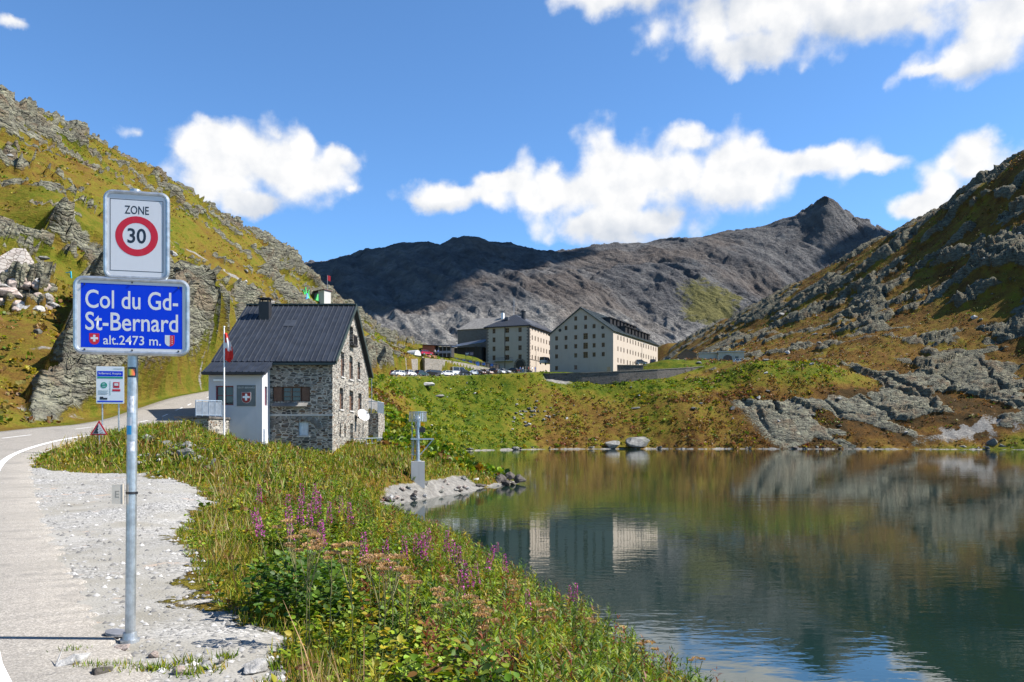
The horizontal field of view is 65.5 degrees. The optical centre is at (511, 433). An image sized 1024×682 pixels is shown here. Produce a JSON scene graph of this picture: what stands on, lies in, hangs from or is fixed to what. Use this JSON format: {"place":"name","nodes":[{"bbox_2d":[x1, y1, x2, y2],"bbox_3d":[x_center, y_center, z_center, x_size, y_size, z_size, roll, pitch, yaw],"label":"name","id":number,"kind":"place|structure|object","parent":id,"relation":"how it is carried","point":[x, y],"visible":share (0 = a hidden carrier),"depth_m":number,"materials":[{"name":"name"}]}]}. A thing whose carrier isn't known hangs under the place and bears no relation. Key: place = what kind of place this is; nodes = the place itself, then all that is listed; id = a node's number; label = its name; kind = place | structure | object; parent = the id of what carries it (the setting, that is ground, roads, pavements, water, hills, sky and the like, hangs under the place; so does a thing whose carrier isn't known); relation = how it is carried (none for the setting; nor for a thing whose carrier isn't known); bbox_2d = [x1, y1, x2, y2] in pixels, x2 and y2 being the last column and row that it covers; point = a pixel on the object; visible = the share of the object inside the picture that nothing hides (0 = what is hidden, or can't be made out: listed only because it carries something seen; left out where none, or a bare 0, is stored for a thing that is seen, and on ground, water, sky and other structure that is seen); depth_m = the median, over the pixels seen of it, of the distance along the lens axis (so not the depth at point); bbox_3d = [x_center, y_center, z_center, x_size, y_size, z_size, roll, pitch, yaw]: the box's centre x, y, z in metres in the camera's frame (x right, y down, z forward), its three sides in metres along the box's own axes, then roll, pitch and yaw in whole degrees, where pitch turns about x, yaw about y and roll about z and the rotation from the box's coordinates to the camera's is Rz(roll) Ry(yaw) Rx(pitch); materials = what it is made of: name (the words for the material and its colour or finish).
{"place":"outdoors","nodes":[
{"label":"outdoors","id":0,"kind":"place"},
{"bbox_2d":[0,84,475,428],"bbox_3d":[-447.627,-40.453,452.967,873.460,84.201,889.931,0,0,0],"label":"hill","id":1,"kind":"structure","parent":0,"point":[60,386],"depth_m":96.02,"materials":[{"name":"plant"}]},
{"bbox_2d":[0,287,17,295],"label":"rock","id":2,"kind":"object","parent":1,"relation":"on","point":[4,291],"visible":0.97,"depth_m":64.36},
{"bbox_2d":[7,278,17,287],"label":"rock","id":3,"kind":"object","parent":1,"relation":"on","point":[12,282],"visible":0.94,"depth_m":65.44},
{"bbox_2d":[0,248,33,287],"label":"rock","id":4,"kind":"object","parent":1,"relation":"on","point":[20,255],"depth_m":66.05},
{"bbox_2d":[31,281,51,290],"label":"rock","id":5,"kind":"object","parent":1,"relation":"on","point":[34,286],"visible":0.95,"depth_m":66.37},
{"bbox_2d":[0,111,415,423],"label":"tussocks","id":6,"kind":"object","parent":1,"relation":"on","point":[62,297],"visible":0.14,"depth_m":68.10,"materials":[{"name":"green plant"}]},
{"bbox_2d":[313,289,332,302],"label":"hillside hut","id":7,"kind":"object","parent":1,"relation":"on","point":[324,295],"visible":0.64,"depth_m":193.76,"materials":[{"name":"paint"}]},
{"bbox_2d":[411,359,417,375],"bbox_3d":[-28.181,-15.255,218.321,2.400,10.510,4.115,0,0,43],"label":"sign","id":8,"kind":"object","parent":1,"relation":"on","point":[414,364],"depth_m":218.14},
{"bbox_2d":[419,344,456,357],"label":"timber kiosk","id":9,"kind":"object","parent":1,"relation":"on","point":[446,352],"visible":0.79,"depth_m":236.14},
{"bbox_2d":[0,372,525,681],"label":"road","id":10,"kind":"structure","parent":0,"point":[29,609],"depth_m":8.26,"materials":[{"name":"asphalt"}]},
{"bbox_2d":[0,436,80,681],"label":"road edge marking","id":11,"kind":"structure","parent":10,"relation":"on","point":[4,676],"depth_m":14.90,"materials":[{"name":"paint"}]},
{"bbox_2d":[390,370,404,375],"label":"parked car","id":12,"kind":"object","parent":10,"relation":"on","point":[399,372],"visible":0.93,"depth_m":190.47,"materials":[{"name":"paint"}]},
{"bbox_2d":[423,369,437,375],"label":"parked car","id":13,"kind":"object","parent":10,"relation":"on","point":[431,372],"visible":0.76,"depth_m":205.51,"materials":[{"name":"paint"}]},
{"bbox_2d":[450,367,468,374],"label":"parked car","id":14,"kind":"object","parent":10,"relation":"on","point":[456,370],"visible":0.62,"depth_m":213.58,"materials":[{"name":"paint"}]},
{"bbox_2d":[0,255,773,681],"bbox_3d":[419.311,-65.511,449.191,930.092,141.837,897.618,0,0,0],"label":"ground","id":15,"kind":"structure","parent":0,"point":[616,431],"depth_m":203.58,"materials":[{"name":"plant"}]},
{"bbox_2d":[90,421,107,442],"bbox_3d":[-14.511,0.116,28.002,0.600,1.146,0.066,0,0,-10],"label":"warning sign","id":16,"kind":"object","parent":15,"relation":"on","point":[99,429],"visible":0.93,"depth_m":27.98,"materials":[{"name":"metal"}]},
{"bbox_2d":[96,366,123,436],"bbox_3d":[-15.367,-0.960,30.480,0.980,3.196,0.102,0,0,-12],"label":"information board","id":17,"kind":"object","parent":15,"relation":"on","point":[109,384],"visible":0.99,"depth_m":30.44,"materials":[{"name":"metal"}]},
{"bbox_2d":[1,464,291,681],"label":"gravel","id":18,"kind":"structure","parent":15,"relation":"on","point":[157,546],"depth_m":9.69,"materials":[{"name":"gravel"}]},
{"bbox_2d":[55,640,90,666],"bbox_3d":[-3.091,1.562,5.606,0.191,0.193,0.261,0,0,-10],"label":"rock","id":19,"kind":"object","parent":18,"relation":"on","point":[75,658],"visible":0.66,"depth_m":5.55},
{"bbox_2d":[91,666,112,675],"bbox_3d":[-2.739,1.657,5.333,0.176,0.190,0.234,0,0,15],"label":"rock","id":20,"kind":"object","parent":18,"relation":"on","point":[97,671],"visible":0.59,"depth_m":5.31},
{"bbox_2d":[105,629,124,637],"bbox_3d":[-3.158,1.639,6.360,0.171,0.138,0.170,0,0,0],"label":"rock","id":21,"kind":"object","parent":18,"relation":"on","point":[116,633],"visible":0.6,"depth_m":6.33,"materials":[{"name":"stone"}]},
{"bbox_2d":[114,644,130,650],"bbox_3d":[-2.926,1.616,5.966,0.161,0.062,0.121,0,0,-26],"label":"rock","id":22,"kind":"object","parent":18,"relation":"on","point":[123,647],"visible":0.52,"depth_m":5.96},
{"bbox_2d":[73,188,189,643],"bbox_3d":[-2.956,0.015,6.227,0.836,3.852,0.150,0,0,-14],"label":"road sign","id":23,"kind":"object","parent":18,"relation":"on","point":[133,304],"visible":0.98,"depth_m":6.18,"materials":[{"name":"metal"}]},
{"bbox_2d":[148,651,158,657],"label":"rock","id":24,"kind":"object","parent":18,"relation":"on","point":[153,654],"visible":0.94,"depth_m":5.78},
{"bbox_2d":[171,666,186,674],"bbox_3d":[-2.256,1.608,5.401,0.100,0.070,0.084,7,-8,-27],"label":"rock","id":25,"kind":"object","parent":18,"relation":"on","point":[180,669],"visible":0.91,"depth_m":5.37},
{"bbox_2d":[198,660,212,669],"bbox_3d":[-2.117,1.609,5.519,0.098,0.071,0.130,0,0,4],"label":"rock","id":26,"kind":"object","parent":18,"relation":"on","point":[207,662],"visible":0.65,"depth_m":5.49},
{"bbox_2d":[244,658,268,673],"bbox_3d":[-1.750,1.609,5.491,0.189,0.080,0.229,0,0,-17],"label":"rock","id":27,"kind":"object","parent":18,"relation":"on","point":[257,665],"visible":1,"depth_m":5.43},
{"bbox_2d":[176,447,193,455],"bbox_3d":[-10.694,0.667,26.154,0.528,0.410,0.394,0,0,-43],"label":"rock","id":28,"kind":"object","parent":15,"relation":"on","point":[187,449],"visible":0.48,"depth_m":26.07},
{"bbox_2d":[174,400,230,434],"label":"terrace wall","id":29,"kind":"structure","parent":15,"relation":"on","point":[208,408],"depth_m":51.19,"materials":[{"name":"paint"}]},
{"bbox_2d":[223,326,232,434],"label":"flagpole","id":30,"kind":"object","parent":15,"relation":"on","point":[227,351],"visible":1,"depth_m":47.98,"materials":[{"name":"metal"}]},
{"bbox_2d":[254,484,263,548],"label":"fireweed","id":31,"kind":"object","parent":15,"relation":"on","point":[259,500],"visible":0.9,"depth_m":11.03,"materials":[{"name":"purple plant"}]},
{"bbox_2d":[253,506,270,564],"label":"fireweed","id":32,"kind":"object","parent":15,"relation":"on","point":[264,532],"visible":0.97,"depth_m":8.73,"materials":[{"name":"purple plant"}]},
{"bbox_2d":[248,509,276,572],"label":"fireweed","id":33,"kind":"object","parent":15,"relation":"on","point":[257,528],"visible":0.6,"depth_m":9.14,"materials":[{"name":"purple plant"}]},
{"bbox_2d":[272,518,296,608],"bbox_3d":[-2.148,1.297,7.619,0.178,0.975,0.288,0,0,32],"label":"umbel plant","id":34,"kind":"object","parent":15,"relation":"on","point":[289,520],"visible":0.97,"depth_m":7.58,"materials":[{"name":"brown plant"}]},
{"bbox_2d":[284,494,294,549],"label":"fireweed","id":35,"kind":"object","parent":15,"relation":"on","point":[289,509],"visible":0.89,"depth_m":10.18,"materials":[{"name":"purple plant"}]},
{"bbox_2d":[283,513,299,579],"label":"fireweed","id":36,"kind":"object","parent":15,"relation":"on","point":[287,514],"visible":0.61,"depth_m":9.14,"materials":[{"name":"purple plant"}]},
{"bbox_2d":[283,534,301,616],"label":"umbel plant","id":37,"kind":"object","parent":15,"relation":"on","point":[290,544],"visible":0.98,"depth_m":7.04,"materials":[{"name":"brown plant"}]},
{"bbox_2d":[201,297,384,451],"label":"stone house","id":38,"kind":"structure","parent":15,"relation":"on","point":[298,374],"depth_m":55.38,"materials":[{"name":"stone masonry"},{"name":"dark metal"},{"name":"brown wood"}]},
{"bbox_2d":[216,386,232,404],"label":"window","id":39,"kind":"structure","parent":38,"relation":"in","point":[219,389],"depth_m":53.50,"materials":[{"name":"grey glass"}]},
{"bbox_2d":[283,387,301,400],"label":"window","id":40,"kind":"structure","parent":38,"relation":"in","point":[289,393],"depth_m":55.28,"materials":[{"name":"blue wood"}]},
{"bbox_2d":[294,499,305,558],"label":"fireweed","id":41,"kind":"object","parent":15,"relation":"on","point":[299,513],"visible":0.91,"depth_m":9.97,"materials":[{"name":"purple plant"}]},
{"bbox_2d":[298,483,306,522],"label":"fireweed","id":42,"kind":"object","parent":15,"relation":"on","point":[301,490],"visible":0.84,"depth_m":11.23,"materials":[{"name":"purple plant"}]},
{"bbox_2d":[304,503,314,556],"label":"fireweed","id":43,"kind":"object","parent":15,"relation":"on","point":[312,519],"visible":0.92,"depth_m":10.22,"materials":[{"name":"purple plant"}]},
{"bbox_2d":[293,542,326,648],"bbox_3d":[-1.579,1.294,6.247,0.265,0.899,0.164,0,0,-20],"label":"umbel plant","id":44,"kind":"object","parent":15,"relation":"on","point":[299,550],"visible":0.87,"depth_m":6.23,"materials":[{"name":"brown plant"}]},
{"bbox_2d":[298,528,323,649],"bbox_3d":[-1.552,1.241,6.133,0.192,1.008,0.234,0,0,-6],"label":"umbel plant","id":45,"kind":"object","parent":15,"relation":"on","point":[314,533],"visible":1,"depth_m":6.17,"materials":[{"name":"brown plant"}]},
{"bbox_2d":[310,490,316,531],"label":"fireweed","id":46,"kind":"object","parent":15,"relation":"on","point":[313,500],"visible":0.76,"depth_m":11.21,"materials":[{"name":"purple plant"}]},
{"bbox_2d":[309,491,321,560],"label":"fireweed","id":47,"kind":"object","parent":15,"relation":"on","point":[318,506],"visible":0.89,"depth_m":10.60,"materials":[{"name":"purple plant"}]},
{"bbox_2d":[315,520,328,566],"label":"fireweed","id":48,"kind":"object","parent":15,"relation":"on","point":[321,523],"visible":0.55,"depth_m":8.57,"materials":[{"name":"purple plant"}]},
{"bbox_2d":[324,501,335,549],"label":"fireweed","id":49,"kind":"object","parent":15,"relation":"on","point":[329,511],"visible":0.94,"depth_m":10.54,"materials":[{"name":"purple plant"}]},
{"bbox_2d":[323,550,348,652],"bbox_3d":[-1.375,1.340,6.163,0.207,0.866,0.178,0,0,18],"label":"umbel plant","id":50,"kind":"object","parent":15,"relation":"on","point":[333,552],"visible":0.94,"depth_m":6.19,"materials":[{"name":"brown plant"}]},
{"bbox_2d":[330,540,358,649],"bbox_3d":[-1.281,1.333,6.186,0.182,0.999,0.295,0,0,-37],"label":"umbel plant","id":51,"kind":"object","parent":15,"relation":"on","point":[341,545],"visible":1,"depth_m":6.19,"materials":[{"name":"brown plant"}]},
{"bbox_2d":[27,418,664,681],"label":"meadow grass","id":52,"kind":"structure","parent":15,"relation":"on","point":[238,521],"depth_m":20.55,"materials":[{"name":"green plant"}]},
{"bbox_2d":[346,500,355,534],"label":"fireweed","id":53,"kind":"object","parent":15,"relation":"on","point":[351,512],"visible":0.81,"depth_m":10.96,"materials":[{"name":"purple plant"}]},
{"bbox_2d":[357,532,373,588],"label":"fireweed","id":54,"kind":"object","parent":15,"relation":"on","point":[363,543],"visible":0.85,"depth_m":8.56,"materials":[{"name":"purple plant"}]},
{"bbox_2d":[357,553,375,630],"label":"umbel plant","id":55,"kind":"object","parent":15,"relation":"on","point":[361,558],"visible":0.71,"depth_m":7.37,"materials":[{"name":"brown plant"}]},
{"bbox_2d":[30,418,709,681],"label":"broadleaf herbs","id":56,"kind":"object","parent":15,"relation":"on","point":[268,591],"visible":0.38,"depth_m":7.32,"materials":[{"name":"green plant"}]},
{"bbox_2d":[361,553,397,645],"bbox_3d":[-1.031,1.413,6.149,0.286,0.971,0.177,0,0,-23],"label":"umbel plant","id":57,"kind":"object","parent":15,"relation":"on","point":[372,560],"visible":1,"depth_m":6.15,"materials":[{"name":"brown plant"}]},
{"bbox_2d":[380,537,393,586],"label":"fireweed","id":58,"kind":"object","parent":15,"relation":"on","point":[385,547],"visible":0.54,"depth_m":8.54,"materials":[{"name":"purple plant"}]},
{"bbox_2d":[376,561,402,649],"bbox_3d":[-0.971,1.450,6.161,0.168,0.919,0.271,0,0,34],"label":"umbel plant","id":59,"kind":"object","parent":15,"relation":"on","point":[382,564],"visible":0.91,"depth_m":6.18,"materials":[{"name":"brown plant"}]},
{"bbox_2d":[383,553,407,644],"bbox_3d":[-0.908,1.441,6.280,0.233,1.003,0.191,0,0,-40],"label":"umbel plant","id":60,"kind":"object","parent":15,"relation":"on","point":[396,556],"visible":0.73,"depth_m":6.25,"materials":[{"name":"brown plant"}]},
{"bbox_2d":[399,535,412,574],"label":"fireweed","id":61,"kind":"object","parent":15,"relation":"on","point":[404,546],"visible":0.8,"depth_m":9.64,"materials":[{"name":"purple plant"}]},
{"bbox_2d":[399,574,422,644],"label":"umbel plant","id":62,"kind":"object","parent":15,"relation":"on","point":[409,581],"visible":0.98,"depth_m":6.18,"materials":[{"name":"brown plant"}]},
{"bbox_2d":[76,420,752,681],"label":"willowherb growth","id":63,"kind":"object","parent":15,"relation":"on","point":[521,658],"visible":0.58,"depth_m":9.67,"materials":[{"name":"green plant"}]},
{"bbox_2d":[412,533,419,591],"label":"fireweed","id":64,"kind":"object","parent":15,"relation":"on","point":[417,547],"visible":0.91,"depth_m":10.81,"materials":[{"name":"purple plant"}]},
{"bbox_2d":[409,411,433,487],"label":"weather station","id":65,"kind":"object","parent":15,"relation":"on","point":[418,468],"visible":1,"depth_m":49.66,"materials":[{"name":"metal"}]},
{"bbox_2d":[417,537,427,578],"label":"fireweed","id":66,"kind":"object","parent":15,"relation":"on","point":[423,546],"visible":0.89,"depth_m":10.71,"materials":[{"name":"purple plant"}]},
{"bbox_2d":[417,532,429,575],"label":"fireweed","id":67,"kind":"object","parent":15,"relation":"on","point":[422,535],"visible":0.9,"depth_m":10.76,"materials":[{"name":"purple plant"}]},
{"bbox_2d":[422,528,437,572],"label":"fireweed","id":68,"kind":"object","parent":15,"relation":"on","point":[429,548],"visible":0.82,"depth_m":11.15,"materials":[{"name":"purple plant"}]},
{"bbox_2d":[429,586,452,646],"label":"umbel plant","id":69,"kind":"object","parent":15,"relation":"on","point":[437,593],"visible":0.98,"depth_m":6.12,"materials":[{"name":"brown plant"}]},
{"bbox_2d":[440,530,450,578],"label":"fireweed","id":70,"kind":"object","parent":15,"relation":"on","point":[446,548],"visible":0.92,"depth_m":11.33,"materials":[{"name":"purple plant"}]},
{"bbox_2d":[439,575,454,593],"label":"umbel plant","id":71,"kind":"object","parent":15,"relation":"on","point":[449,579],"visible":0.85,"depth_m":8.56,"materials":[{"name":"brown plant"}]},
{"bbox_2d":[445,538,455,589],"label":"fireweed","id":72,"kind":"object","parent":15,"relation":"on","point":[453,544],"visible":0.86,"depth_m":10.80,"materials":[{"name":"purple plant"}]},
{"bbox_2d":[422,357,489,375],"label":"retaining wall","id":73,"kind":"structure","parent":15,"relation":"on","point":[433,364],"depth_m":226.58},
{"bbox_2d":[453,546,463,580],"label":"fireweed","id":74,"kind":"object","parent":15,"relation":"on","point":[459,555],"visible":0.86,"depth_m":10.81,"materials":[{"name":"purple plant"}]},
{"bbox_2d":[455,568,469,611],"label":"fireweed","id":75,"kind":"object","parent":15,"relation":"on","point":[458,582],"visible":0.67,"depth_m":9.16,"materials":[{"name":"purple plant"}]},
{"bbox_2d":[455,560,473,594],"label":"fireweed","id":76,"kind":"object","parent":15,"relation":"on","point":[464,571],"visible":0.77,"depth_m":9.73,"materials":[{"name":"purple plant"}]},
{"bbox_2d":[451,339,485,362],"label":"timber shelter","id":77,"kind":"object","parent":15,"relation":"on","point":[479,353],"visible":0.39,"depth_m":269.56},
{"bbox_2d":[462,594,485,637],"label":"umbel plant","id":78,"kind":"object","parent":15,"relation":"on","point":[477,606],"visible":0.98,"depth_m":6.14,"materials":[{"name":"beige plant"}]},
{"bbox_2d":[454,357,499,367],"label":"terrace fence","id":79,"kind":"object","parent":15,"relation":"on","point":[489,365],"visible":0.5,"depth_m":247.31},
{"bbox_2d":[457,313,504,347],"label":"old stone house","id":80,"kind":"structure","parent":15,"relation":"on","point":[474,330],"depth_m":284.09,"materials":[{"name":"grey stone"}]},
{"bbox_2d":[472,543,494,595],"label":"fireweed","id":81,"kind":"object","parent":15,"relation":"on","point":[490,559],"visible":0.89,"depth_m":10.46,"materials":[{"name":"purple plant"}]},
{"bbox_2d":[476,606,499,644],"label":"umbel plant","id":82,"kind":"object","parent":15,"relation":"on","point":[494,620],"visible":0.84,"depth_m":6.11,"materials":[{"name":"beige plant"}]},
{"bbox_2d":[508,579,519,608],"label":"umbel plant","id":83,"kind":"object","parent":15,"relation":"on","point":[513,582],"visible":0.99,"depth_m":10.54,"materials":[{"name":"beige plant"}]},
{"bbox_2d":[483,305,551,372],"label":"hipped hospice","id":84,"kind":"structure","parent":15,"relation":"on","point":[515,341],"depth_m":265.74,"materials":[{"name":"paint"}]},
{"bbox_2d":[525,588,534,636],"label":"fireweed","id":85,"kind":"object","parent":15,"relation":"on","point":[527,601],"visible":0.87,"depth_m":10.16,"materials":[{"name":"purple plant"}]},
{"bbox_2d":[539,357,549,364],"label":"parked car","id":86,"kind":"object","parent":15,"relation":"on","point":[545,360],"visible":0.84,"depth_m":250.22,"materials":[{"name":"paint"}]},
{"bbox_2d":[536,608,556,635],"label":"umbel plant","id":87,"kind":"object","parent":15,"relation":"on","point":[544,616],"visible":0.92,"depth_m":9.51,"materials":[{"name":"beige plant"}]},
{"bbox_2d":[571,583,579,624],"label":"fireweed","id":88,"kind":"object","parent":15,"relation":"on","point":[573,598],"visible":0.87,"depth_m":12.76,"materials":[{"name":"purple plant"}]},
{"bbox_2d":[585,617,596,645],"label":"umbel plant","id":89,"kind":"object","parent":15,"relation":"on","point":[593,621],"visible":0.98,"depth_m":10.69,"materials":[{"name":"beige plant"}]},
{"bbox_2d":[548,307,658,371],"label":"gabled hospice","id":90,"kind":"structure","parent":15,"relation":"on","point":[583,339],"depth_m":245.97,"materials":[{"name":"paint"}]},
{"bbox_2d":[367,326,842,476],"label":"bank shrubs","id":91,"kind":"object","parent":15,"relation":"on","point":[396,417],"visible":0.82,"depth_m":203.66,"materials":[{"name":"green plant"}]},
{"bbox_2d":[543,366,702,384],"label":"retaining wall","id":92,"kind":"structure","parent":15,"relation":"on","point":[606,377],"depth_m":229.94,"materials":[{"name":"stone"}]},
{"bbox_2d":[617,365,643,370],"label":"retaining wall","id":93,"kind":"structure","parent":15,"relation":"on","point":[628,367],"depth_m":243.40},
{"bbox_2d":[625,437,649,446],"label":"rock","id":94,"kind":"object","parent":15,"relation":"on","point":[636,441],"visible":1,"depth_m":203.88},
{"bbox_2d":[636,640,658,674],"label":"umbel plant","id":95,"kind":"object","parent":15,"relation":"on","point":[646,641],"visible":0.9,"depth_m":9.83,"materials":[{"name":"beige plant"}]},
{"bbox_2d":[688,656,705,681],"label":"umbel plant","id":96,"kind":"object","parent":15,"relation":"on","point":[700,658],"visible":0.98,"depth_m":11.56,"materials":[{"name":"beige plant"}]},
{"bbox_2d":[0,0,1023,261],"label":"sky","id":97,"kind":"structure","parent":0,"point":[332,129],"materials":[{"name":"blue"}]},
{"bbox_2d":[304,196,890,347],"bbox_3d":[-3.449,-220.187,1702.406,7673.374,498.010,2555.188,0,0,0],"label":"mountains","id":98,"kind":"structure","parent":0,"point":[669,290],"depth_m":1350.80,"materials":[{"name":"stone"}]},
{"bbox_2d":[390,449,1023,681],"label":"lake water","id":99,"kind":"structure","parent":0,"point":[820,565],"depth_m":27.41,"materials":[{"name":"liquid"}]},
{"bbox_2d":[514,474,525,482],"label":"rock","id":100,"kind":"object","parent":99,"relation":"on","point":[518,478],"visible":0.97,"depth_m":62.52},
{"bbox_2d":[605,440,619,448],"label":"rock","id":101,"kind":"object","parent":99,"relation":"on","point":[612,444],"visible":1,"depth_m":203.82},
{"bbox_2d":[656,150,1023,449],"bbox_3d":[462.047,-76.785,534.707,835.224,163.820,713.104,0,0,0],"label":"hill","id":102,"kind":"structure","parent":0,"point":[913,398],"depth_m":256.88,"materials":[{"name":"stone"}]},
{"bbox_2d":[678,349,696,359],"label":"stone hut","id":103,"kind":"object","parent":102,"relation":"on","point":[685,353],"visible":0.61,"depth_m":280.18,"materials":[{"name":"stone"}]},
{"bbox_2d":[696,351,744,359],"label":"stone garage","id":104,"kind":"structure","parent":102,"relation":"on","point":[727,355],"depth_m":262.19,"materials":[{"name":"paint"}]},
{"bbox_2d":[682,152,1023,447],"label":"tussocks","id":105,"kind":"object","parent":102,"relation":"on","point":[828,362],"visible":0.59,"depth_m":254.15,"materials":[{"name":"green plant"}]},
{"bbox_2d":[984,438,997,445],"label":"rock","id":106,"kind":"object","parent":102,"relation":"on","point":[993,442],"visible":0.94,"depth_m":198.26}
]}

